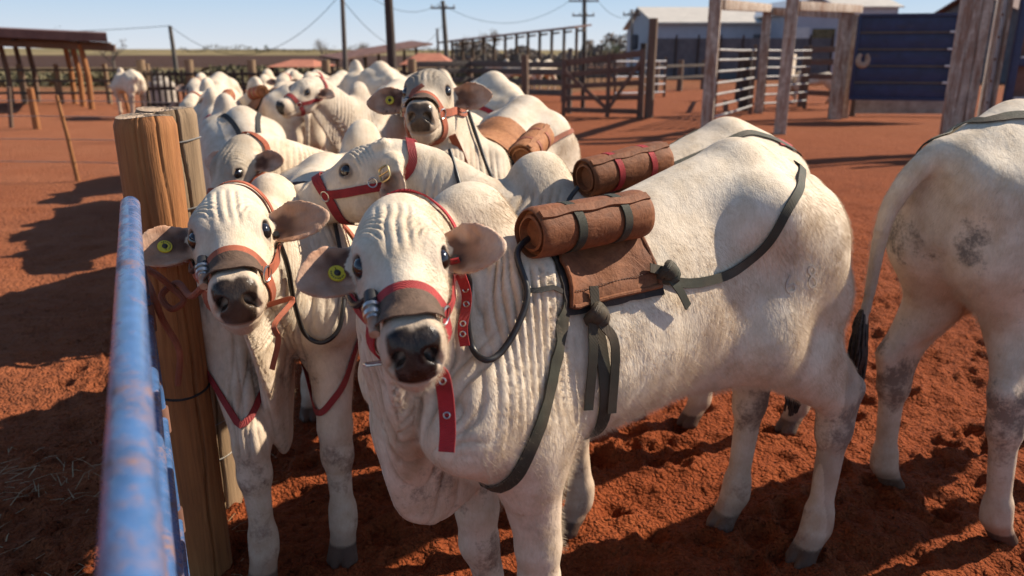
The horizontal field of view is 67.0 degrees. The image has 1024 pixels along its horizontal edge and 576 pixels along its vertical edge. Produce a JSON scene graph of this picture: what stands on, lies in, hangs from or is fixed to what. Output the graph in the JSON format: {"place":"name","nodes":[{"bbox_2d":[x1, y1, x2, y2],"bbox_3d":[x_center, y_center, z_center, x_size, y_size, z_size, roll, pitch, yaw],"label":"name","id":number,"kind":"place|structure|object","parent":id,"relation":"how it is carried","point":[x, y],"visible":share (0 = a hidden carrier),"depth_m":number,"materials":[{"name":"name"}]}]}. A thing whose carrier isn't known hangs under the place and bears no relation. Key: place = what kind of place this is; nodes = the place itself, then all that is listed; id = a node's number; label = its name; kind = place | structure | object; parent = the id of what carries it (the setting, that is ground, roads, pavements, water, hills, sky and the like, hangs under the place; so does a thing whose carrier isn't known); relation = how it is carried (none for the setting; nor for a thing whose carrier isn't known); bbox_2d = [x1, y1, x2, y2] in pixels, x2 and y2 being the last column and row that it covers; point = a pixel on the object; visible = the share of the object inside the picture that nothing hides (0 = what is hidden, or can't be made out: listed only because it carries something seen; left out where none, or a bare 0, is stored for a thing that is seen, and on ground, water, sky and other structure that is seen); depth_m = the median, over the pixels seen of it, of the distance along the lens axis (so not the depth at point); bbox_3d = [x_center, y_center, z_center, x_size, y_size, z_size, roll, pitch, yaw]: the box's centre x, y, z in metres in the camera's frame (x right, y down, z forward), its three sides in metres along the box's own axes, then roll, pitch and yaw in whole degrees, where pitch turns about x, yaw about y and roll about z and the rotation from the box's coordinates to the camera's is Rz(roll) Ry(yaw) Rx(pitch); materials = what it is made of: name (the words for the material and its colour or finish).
{"place":"outdoors","nodes":[
{"label":"outdoors","id":0,"kind":"place"},
{"bbox_2d":[148,72,176,106],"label":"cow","id":1,"kind":"object","parent":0,"point":[162,91],"visible":0.41,"depth_m":24.27,"materials":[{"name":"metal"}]},
{"bbox_2d":[0,0,953,49],"label":"sky","id":2,"kind":"structure","parent":0,"point":[247,23],"materials":[{"name":"blue"}]},
{"bbox_2d":[0,48,1023,575],"bbox_3d":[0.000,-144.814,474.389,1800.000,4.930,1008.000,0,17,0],"label":"ground","id":3,"kind":"structure","parent":0,"point":[658,478],"depth_m":3.47,"materials":[{"name":"orange soil"}]},
{"bbox_2d":[6,87,13,127],"bbox_3d":[-11.525,-4.122,17.764,0.208,0.970,0.100,0,17,0],"label":"fence post","id":4,"kind":"object","parent":3,"relation":"on","point":[10,111],"visible":0.79,"depth_m":17.73,"materials":[{"name":"brown wood"}]},
{"bbox_2d":[26,88,41,129],"bbox_3d":[-10.704,-3.985,17.327,0.157,0.952,0.157,7,18,21],"label":"fence post","id":5,"kind":"object","parent":3,"relation":"on","point":[36,123],"visible":0.79,"depth_m":17.27,"materials":[{"name":"brown wood"}]},
{"bbox_2d":[0,27,115,108],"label":"open shed","id":6,"kind":"structure","parent":3,"relation":"on","point":[28,39],"depth_m":23.28,"materials":[{"name":"brown wood"}]},
{"bbox_2d":[55,26,79,59],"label":"dry tree","id":7,"kind":"object","parent":3,"relation":"on","point":[70,53],"visible":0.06,"depth_m":90.71,"materials":[{"name":"brown plant"}]},
{"bbox_2d":[0,64,149,103],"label":"wooden fence","id":8,"kind":"object","parent":3,"relation":"on","point":[58,81],"visible":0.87,"depth_m":26.00,"materials":[{"name":"brown wood"}]},
{"bbox_2d":[0,95,180,180],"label":"wire fence","id":9,"kind":"object","parent":3,"relation":"on","point":[70,147],"visible":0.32,"depth_m":10.24,"materials":[{"name":"brown wood"}]},
{"bbox_2d":[94,39,126,68],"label":"dry tree","id":10,"kind":"object","parent":3,"relation":"on","point":[113,54],"visible":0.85,"depth_m":81.68,"materials":[{"name":"brown plant"}]},
{"bbox_2d":[107,67,146,114],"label":"cow","id":11,"kind":"object","parent":3,"relation":"on","point":[130,83],"visible":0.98,"depth_m":19.83},
{"bbox_2d":[124,93,129,112],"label":"fence post","id":12,"kind":"object","parent":3,"relation":"on","point":[127,107],"visible":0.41,"depth_m":22.05,"materials":[{"name":"brown wood"}]},
{"bbox_2d":[0,421,274,575],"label":"straw litter","id":13,"kind":"object","parent":3,"relation":"on","point":[64,498],"visible":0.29,"depth_m":3.08,"materials":[{"name":"brown plant"}]},
{"bbox_2d":[96,196,189,575],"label":"pipe gate","id":14,"kind":"structure","parent":3,"relation":"on","point":[142,529],"depth_m":0.80,"materials":[{"name":"blue metal"}]},
{"bbox_2d":[113,113,232,575],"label":"log post","id":15,"kind":"object","parent":3,"relation":"on","point":[149,161],"visible":0.64,"depth_m":2.31,"materials":[{"name":"brown wood"}]},
{"bbox_2d":[146,262,205,385],"bbox_3d":[-0.902,0.066,2.069,0.194,0.346,0.741,-8,19,-25],"label":"lead rope","id":16,"kind":"object","parent":15,"relation":"attached to","point":[183,294],"visible":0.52,"depth_m":1.97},
{"bbox_2d":[168,26,178,69],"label":"utility pole","id":17,"kind":"object","parent":3,"relation":"on","point":[174,55],"visible":0.6,"depth_m":43.87,"materials":[{"name":"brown wood"}]},
{"bbox_2d":[86,25,169,30],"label":"power cable","id":18,"kind":"object","parent":17,"relation":"attached to","point":[125,28],"visible":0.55,"depth_m":42.33,"materials":[{"name":"black rubber"}]},
{"bbox_2d":[173,2,333,54],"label":"power cable","id":19,"kind":"object","parent":17,"relation":"attached to","point":[263,51],"visible":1,"depth_m":40.76,"materials":[{"name":"black rubber"}]},
{"bbox_2d":[135,106,242,508],"bbox_3d":[-1.148,0.180,2.793,0.204,1.631,0.205,0,17,0],"label":"log post","id":20,"kind":"object","parent":3,"relation":"on","point":[185,118],"visible":0.21,"depth_m":2.60,"materials":[{"name":"wood"}]},
{"bbox_2d":[168,77,240,107],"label":"cow","id":21,"kind":"object","parent":3,"relation":"on","point":[191,99],"visible":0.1,"depth_m":7.80},
{"bbox_2d":[174,72,242,96],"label":"cow","id":22,"kind":"object","parent":3,"relation":"on","point":[193,84],"visible":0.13,"depth_m":10.19},
{"bbox_2d":[194,87,241,127],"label":"cow","id":23,"kind":"object","parent":3,"relation":"on","point":[204,108],"visible":0.1,"depth_m":6.74},
{"bbox_2d":[199,89,235,103],"bbox_3d":[-2.756,-1.738,7.248,0.343,0.232,0.362,-6,18,-18],"label":"leather pack","id":24,"kind":"object","parent":23,"relation":"on","point":[230,92],"visible":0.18,"depth_m":7.28,"materials":[{"name":"brown leather"}]},
{"bbox_2d":[0,64,458,86],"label":"scrub","id":25,"kind":"object","parent":3,"relation":"on","point":[230,68],"visible":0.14,"depth_m":40.70,"materials":[{"name":"green plant"}]},
{"bbox_2d":[199,93,285,191],"bbox_3d":[-1.909,-0.640,5.399,0.551,1.381,2.096,-8,19,-24],"label":"cow","id":26,"kind":"object","parent":3,"relation":"on","point":[225,121],"visible":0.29,"depth_m":4.59},
{"bbox_2d":[142,152,368,575],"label":"cow","id":27,"kind":"object","parent":3,"relation":"on","point":[244,249],"visible":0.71,"depth_m":2.37},
{"bbox_2d":[292,169,353,237],"bbox_3d":[-0.774,-0.137,2.822,0.545,0.587,0.303,-1,17,-2],"label":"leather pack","id":28,"kind":"object","parent":27,"relation":"on","point":[350,232],"visible":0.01,"depth_m":2.75,"materials":[{"name":"brown leather"}]},
{"bbox_2d":[247,69,303,89],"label":"cow","id":29,"kind":"object","parent":3,"relation":"on","point":[266,75],"visible":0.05,"depth_m":11.73},
{"bbox_2d":[135,60,416,106],"bbox_3d":[-6.148,-5.177,20.342,7.329,1.580,0.303,0,17,0],"label":"wooden fence","id":30,"kind":"object","parent":3,"relation":"on","point":[189,73],"visible":0.3,"depth_m":20.11,"materials":[{"name":"brown wood"}]},
{"bbox_2d":[238,77,325,149],"bbox_3d":[-2.562,-1.484,8.123,0.548,1.412,2.214,-13,21,-36],"label":"cow","id":31,"kind":"object","parent":3,"relation":"on","point":[307,129],"visible":0.31,"depth_m":7.29},
{"bbox_2d":[247,85,277,110],"bbox_3d":[-2.451,-1.920,7.778,0.380,0.254,0.358,-13,21,-36],"label":"leather pack","id":32,"kind":"object","parent":31,"relation":"on","point":[257,94],"visible":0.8,"depth_m":7.60,"materials":[{"name":"brown leather"}]},
{"bbox_2d":[266,70,328,84],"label":"cow","id":33,"kind":"object","parent":3,"relation":"on","point":[294,75],"visible":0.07,"depth_m":10.57},
{"bbox_2d":[267,59,335,72],"bbox_3d":[-9.342,-9.495,34.740,2.058,1.471,4.400,0,17,0],"label":"tile shelter","id":34,"kind":"object","parent":3,"relation":"on","point":[312,64],"visible":0.39,"depth_m":33.42,"materials":[{"name":"orange tile"}]},
{"bbox_2d":[271,72,345,151],"bbox_3d":[-2.603,-2.220,10.540,0.636,1.416,2.038,5,18,15],"label":"cow","id":35,"kind":"object","parent":3,"relation":"on","point":[336,79],"visible":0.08,"depth_m":10.49},
{"bbox_2d":[178,44,468,52],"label":"scrub","id":36,"kind":"object","parent":3,"relation":"on","point":[234,49],"visible":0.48,"depth_m":303.54,"materials":[{"name":"green plant"}]},
{"bbox_2d":[313,38,335,59],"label":"dry tree","id":37,"kind":"object","parent":3,"relation":"on","point":[320,49],"visible":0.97,"depth_m":114.41,"materials":[{"name":"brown plant"}]},
{"bbox_2d":[275,75,407,153],"bbox_3d":[-1.265,-1.133,6.849,0.577,1.483,2.301,4,17,14],"label":"cow","id":38,"kind":"object","parent":3,"relation":"on","point":[335,111],"visible":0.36,"depth_m":6.15},
{"bbox_2d":[204,112,482,194],"bbox_3d":[-0.678,-0.249,4.202,0.549,1.329,2.324,11,20,31],"label":"cow","id":39,"kind":"object","parent":3,"relation":"on","point":[246,157],"visible":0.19,"depth_m":3.28},
{"bbox_2d":[340,0,347,70],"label":"utility pole","id":40,"kind":"object","parent":3,"relation":"on","point":[344,40],"visible":0.65,"depth_m":37.95,"materials":[{"name":"brown wood"}]},
{"bbox_2d":[345,3,441,48],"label":"power cable","id":41,"kind":"object","parent":40,"relation":"attached to","point":[384,41],"visible":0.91,"depth_m":43.23,"materials":[{"name":"black rubber"}]},
{"bbox_2d":[302,70,406,79],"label":"cow","id":42,"kind":"object","parent":3,"relation":"on","point":[318,74],"visible":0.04,"depth_m":10.60},
{"bbox_2d":[356,43,371,64],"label":"dry tree","id":43,"kind":"object","parent":3,"relation":"on","point":[362,46],"visible":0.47,"depth_m":114.04,"materials":[{"name":"plant"}]},
{"bbox_2d":[336,60,402,95],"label":"cow","id":44,"kind":"object","parent":3,"relation":"on","point":[374,77],"visible":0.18,"depth_m":8.60},
{"bbox_2d":[319,41,432,70],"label":"feeding shed","id":45,"kind":"structure","parent":3,"relation":"on","point":[362,52],"depth_m":62.33,"materials":[{"name":"brown metal"}]},
{"bbox_2d":[384,0,396,69],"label":"utility pole","id":46,"kind":"object","parent":3,"relation":"on","point":[390,36],"visible":0.32,"depth_m":16.09,"materials":[{"name":"brown wood"}]},
{"bbox_2d":[399,53,454,76],"bbox_3d":[-4.096,-10.785,38.529,2.416,1.737,4.400,0,17,0],"label":"tile shelter","id":47,"kind":"object","parent":3,"relation":"on","point":[429,57],"visible":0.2,"depth_m":37.51,"materials":[{"name":"orange tile"}]},
{"bbox_2d":[436,28,439,67],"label":"utility pole","id":48,"kind":"object","parent":3,"relation":"on","point":[437,39],"visible":0.6,"depth_m":85.63,"materials":[{"name":"grey wood"}]},
{"bbox_2d":[430,1,454,67],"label":"utility pole","id":49,"kind":"object","parent":3,"relation":"on","point":[444,30],"visible":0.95,"depth_m":56.69,"materials":[{"name":"brown wood"}]},
{"bbox_2d":[396,69,524,117],"bbox_3d":[-0.472,-1.012,6.376,0.546,1.524,2.216,-10,19,-29],"label":"cow","id":50,"kind":"object","parent":3,"relation":"on","point":[502,88],"visible":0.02,"depth_m":5.43},
{"bbox_2d":[366,68,581,178],"bbox_3d":[-0.086,-0.244,3.739,0.558,1.590,1.811,6,18,19],"label":"cow","id":51,"kind":"object","parent":3,"relation":"on","point":[433,107],"visible":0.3,"depth_m":3.03},
{"bbox_2d":[477,116,573,164],"bbox_3d":[0.021,-0.566,3.954,0.546,0.646,1.074,6,18,19],"label":"leather pack","id":52,"kind":"object","parent":51,"relation":"on","point":[515,140],"visible":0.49,"depth_m":3.51,"materials":[{"name":"orange leather"}]},
{"bbox_2d":[408,58,567,101],"bbox_3d":[-0.664,-7.720,28.763,6.185,1.550,1.939,6,18,19],"label":"wooden fence","id":53,"kind":"object","parent":3,"relation":"on","point":[469,70],"visible":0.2,"depth_m":28.36,"materials":[{"name":"brown wood"}]},
{"bbox_2d":[478,29,503,53],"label":"dry tree","id":54,"kind":"object","parent":3,"relation":"on","point":[491,38],"visible":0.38,"depth_m":100.13,"materials":[{"name":"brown plant"}]},
{"bbox_2d":[456,66,560,83],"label":"scrub","id":55,"kind":"object","parent":3,"relation":"on","point":[515,77],"visible":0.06,"depth_m":42.23,"materials":[{"name":"green plant"}]},
{"bbox_2d":[485,59,536,88],"bbox_3d":[-0.020,-8.711,31.900,2.214,1.418,0.546,-3,17,-11],"label":"wooden fence","id":56,"kind":"object","parent":3,"relation":"on","point":[509,75],"visible":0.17,"depth_m":31.64,"materials":[{"name":"wood"}]},
{"bbox_2d":[437,24,591,70],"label":"feeding shed","id":57,"kind":"structure","parent":3,"relation":"on","point":[472,39],"depth_m":62.06,"materials":[{"name":"brown wood"}]},
{"bbox_2d":[454,39,574,59],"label":"scrub","id":58,"kind":"object","parent":3,"relation":"on","point":[533,53],"visible":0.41,"depth_m":105.93,"materials":[{"name":"green plant"}]},
{"bbox_2d":[521,54,528,94],"bbox_3d":[0.380,-6.119,23.224,0.250,1.712,0.228,0,17,0],"label":"fence post","id":59,"kind":"object","parent":3,"relation":"on","point":[524,76],"visible":0.6,"depth_m":23.08,"materials":[{"name":"brown wood"}]},
{"bbox_2d":[445,54,614,83],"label":"wooden fence","id":60,"kind":"object","parent":3,"relation":"on","point":[601,76],"visible":0.22,"depth_m":42.17,"materials":[{"name":"brown wood"}]},
{"bbox_2d":[529,59,556,89],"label":"cow","id":61,"kind":"object","parent":3,"relation":"on","point":[546,76],"visible":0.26,"depth_m":32.29},
{"bbox_2d":[293,116,809,539],"bbox_3d":[0.364,0.083,2.971,2.230,1.411,0.630,-10,20,-30],"label":"cow","id":62,"kind":"object","parent":3,"relation":"on","point":[351,186],"visible":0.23,"depth_m":2.52},
{"bbox_2d":[570,128,802,196],"bbox_3d":[0.674,-0.271,3.030,1.218,0.682,0.537,-10,20,-30],"label":"leather pack","id":63,"kind":"object","parent":62,"relation":"on","point":[617,171],"visible":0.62,"depth_m":2.58,"materials":[{"name":"brown leather"}]},
{"bbox_2d":[566,48,572,113],"bbox_3d":[1.627,-5.793,21.860,0.160,1.877,0.150,0,17,0],"label":"gate post","id":64,"kind":"object","parent":3,"relation":"on","point":[569,80],"visible":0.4,"depth_m":21.78,"materials":[{"name":"brown wood"}]},
{"bbox_2d":[561,49,645,117],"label":"wooden gate","id":65,"kind":"structure","parent":64,"relation":"attached to","point":[606,109],"depth_m":20.65,"materials":[{"name":"wood"}]},
{"bbox_2d":[295,137,865,575],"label":"cow","id":66,"kind":"object","parent":3,"relation":"on","point":[453,293],"visible":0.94,"depth_m":1.84},
{"bbox_2d":[479,160,806,492],"bbox_3d":[0.397,0.017,2.152,1.319,0.674,0.534,-11,20,-32],"label":"leather pack","id":67,"kind":"object","parent":66,"relation":"on","point":[597,249],"visible":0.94,"depth_m":1.77,"materials":[{"name":"brown leather"}]},
{"bbox_2d":[581,52,585,107],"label":"gate post","id":68,"kind":"object","parent":3,"relation":"on","point":[583,80],"visible":0.6,"depth_m":22.57,"materials":[{"name":"brown wood"}]},
{"bbox_2d":[569,0,598,67],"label":"utility pole","id":69,"kind":"object","parent":3,"relation":"on","point":[584,34],"visible":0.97,"depth_m":62.26,"materials":[{"name":"brown wood"}]},
{"bbox_2d":[445,1,568,22],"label":"power cable","id":70,"kind":"object","parent":69,"relation":"attached to","point":[514,22],"visible":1,"depth_m":60.04,"materials":[{"name":"black rubber"}]},
{"bbox_2d":[553,32,626,65],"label":"scrub","id":71,"kind":"object","parent":3,"relation":"on","point":[597,50],"visible":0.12,"depth_m":102.22,"materials":[{"name":"green plant"}]},
{"bbox_2d":[602,41,621,53],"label":"dry tree","id":72,"kind":"object","parent":3,"relation":"on","point":[612,48],"visible":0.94,"depth_m":95.02,"materials":[{"name":"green plant"}]},
{"bbox_2d":[623,9,639,66],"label":"utility pole","id":73,"kind":"object","parent":3,"relation":"on","point":[634,41],"visible":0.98,"depth_m":62.53,"materials":[{"name":"wood"}]},
{"bbox_2d":[613,57,666,96],"bbox_3d":[4.911,-7.997,29.504,2.395,1.550,0.151,-8,19,-25],"label":"pipe fence","id":74,"kind":"object","parent":3,"relation":"on","point":[664,76],"visible":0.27,"depth_m":29.67,"materials":[{"name":"white metal"}]},
{"bbox_2d":[637,43,646,116],"bbox_3d":[3.440,-5.457,20.551,0.180,1.994,0.170,0,17,0],"label":"gate post","id":75,"kind":"object","parent":3,"relation":"on","point":[643,45],"visible":0.4,"depth_m":20.45,"materials":[{"name":"brown wood"}]},
{"bbox_2d":[644,18,657,117],"bbox_3d":[3.628,-5.675,20.224,0.252,2.602,0.240,0,17,0],"label":"gate post","id":76,"kind":"object","parent":3,"relation":"on","point":[650,71],"visible":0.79,"depth_m":20.12,"materials":[{"name":"brown wood"}]},
{"bbox_2d":[654,60,704,93],"bbox_3d":[7.588,-9.489,34.757,0.320,1.450,5.238,12,21,35],"label":"wooden fence","id":77,"kind":"object","parent":3,"relation":"on","point":[680,77],"visible":0.66,"depth_m":34.61,"materials":[{"name":"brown wood"}]},
{"bbox_2d":[623,7,761,73],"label":"warehouse","id":78,"kind":"structure","parent":3,"relation":"on","point":[685,22],"depth_m":59.97,"materials":[{"name":"white metal"}]},
{"bbox_2d":[753,34,760,37],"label":"window","id":79,"kind":"structure","parent":78,"relation":"in","point":[754,35],"depth_m":58.90,"materials":[{"name":"grey glass"}]},
{"bbox_2d":[713,43,757,119],"bbox_3d":[5.617,-5.126,19.416,0.117,1.920,4.610,8,19,26],"label":"pipe fence","id":80,"kind":"object","parent":3,"relation":"on","point":[753,71],"visible":0.65,"depth_m":19.38,"materials":[{"name":"white metal"}]},
{"bbox_2d":[734,51,752,110],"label":"wooden fence","id":81,"kind":"object","parent":3,"relation":"on","point":[742,75],"visible":0.7,"depth_m":22.76,"materials":[{"name":"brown wood"}]},
{"bbox_2d":[656,35,833,79],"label":"yard fence","id":82,"kind":"object","parent":3,"relation":"on","point":[686,50],"visible":0.44,"depth_m":49.73,"materials":[{"name":"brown wood"}]},
{"bbox_2d":[700,0,862,134],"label":"timber portal","id":83,"kind":"object","parent":3,"relation":"on","point":[792,11],"visible":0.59,"depth_m":16.02,"materials":[{"name":"wood"}]},
{"bbox_2d":[848,13,957,100],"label":"sheet gate","id":84,"kind":"structure","parent":83,"relation":"attached to","point":[901,56],"depth_m":19.07,"materials":[{"name":"blue metal"}]},
{"bbox_2d":[763,45,812,111],"bbox_3d":[8.178,-6.214,22.999,2.450,1.920,0.141,-14,22,-38],"label":"pipe fence","id":85,"kind":"object","parent":3,"relation":"on","point":[807,75],"visible":0.56,"depth_m":23.30,"materials":[{"name":"white metal"}]},
{"bbox_2d":[754,0,838,73],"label":"warehouse","id":86,"kind":"structure","parent":3,"relation":"on","point":[817,27],"depth_m":55.05,"materials":[{"name":"grey metal"}]},
{"bbox_2d":[796,27,809,37],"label":"door","id":87,"kind":"structure","parent":86,"relation":"in","point":[801,32],"depth_m":55.04,"materials":[{"name":"grey metal"}]},
{"bbox_2d":[812,29,835,45],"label":"window","id":88,"kind":"structure","parent":86,"relation":"in","point":[817,33],"depth_m":55.06,"materials":[{"name":"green glass"}]},
{"bbox_2d":[797,46,835,106],"bbox_3d":[9.587,-6.481,23.999,0.266,1.950,1.694,-7,18,-22],"label":"wooden fence","id":89,"kind":"object","parent":3,"relation":"on","point":[818,76],"visible":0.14,"depth_m":24.05,"materials":[{"name":"brown wood"}]},
{"bbox_2d":[827,12,853,119],"bbox_3d":[8.391,-5.655,19.759,0.300,2.733,0.220,0,17,0],"label":"gate post","id":90,"kind":"object","parent":3,"relation":"on","point":[841,61],"visible":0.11,"depth_m":19.67,"materials":[{"name":"wood"}]},
{"bbox_2d":[828,0,904,13],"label":"warehouse","id":91,"kind":"structure","parent":3,"relation":"on","point":[881,7],"depth_m":80.19,"materials":[{"name":"white metal"}]},
{"bbox_2d":[849,100,943,115],"bbox_3d":[10.737,-4.870,21.018,2.988,0.600,0.212,2,17,6],"label":"wooden board","id":92,"kind":"object","parent":3,"relation":"on","point":[889,107],"visible":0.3,"depth_m":20.94,"materials":[{"name":"brown wood"}]},
{"bbox_2d":[847,99,1023,546],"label":"cow","id":93,"kind":"object","parent":3,"relation":"on","point":[948,231],"visible":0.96,"depth_m":2.46},
{"bbox_2d":[939,0,993,134],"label":"timber post","id":94,"kind":"object","parent":3,"relation":"on","point":[968,55],"visible":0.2,"depth_m":12.92,"materials":[{"name":"wood"}]},
{"bbox_2d":[934,0,1019,82],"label":"barn","id":95,"kind":"structure","parent":3,"relation":"on","point":[952,7],"depth_m":43.95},
{"bbox_2d":[977,0,1013,116],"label":"wooden post","id":96,"kind":"object","parent":3,"relation":"on","point":[996,51],"visible":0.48,"depth_m":12.81,"materials":[{"name":"wood"}]},
{"bbox_2d":[1002,0,1023,101],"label":"steel gate","id":97,"kind":"structure","parent":3,"relation":"on","point":[1014,86],"depth_m":12.67,"materials":[{"name":"blue metal"}]},
{"bbox_2d":[775,54,831,103],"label":"cow","id":98,"kind":"object","parent":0,"point":[826,83],"visible":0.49,"depth_m":26.27}
]}

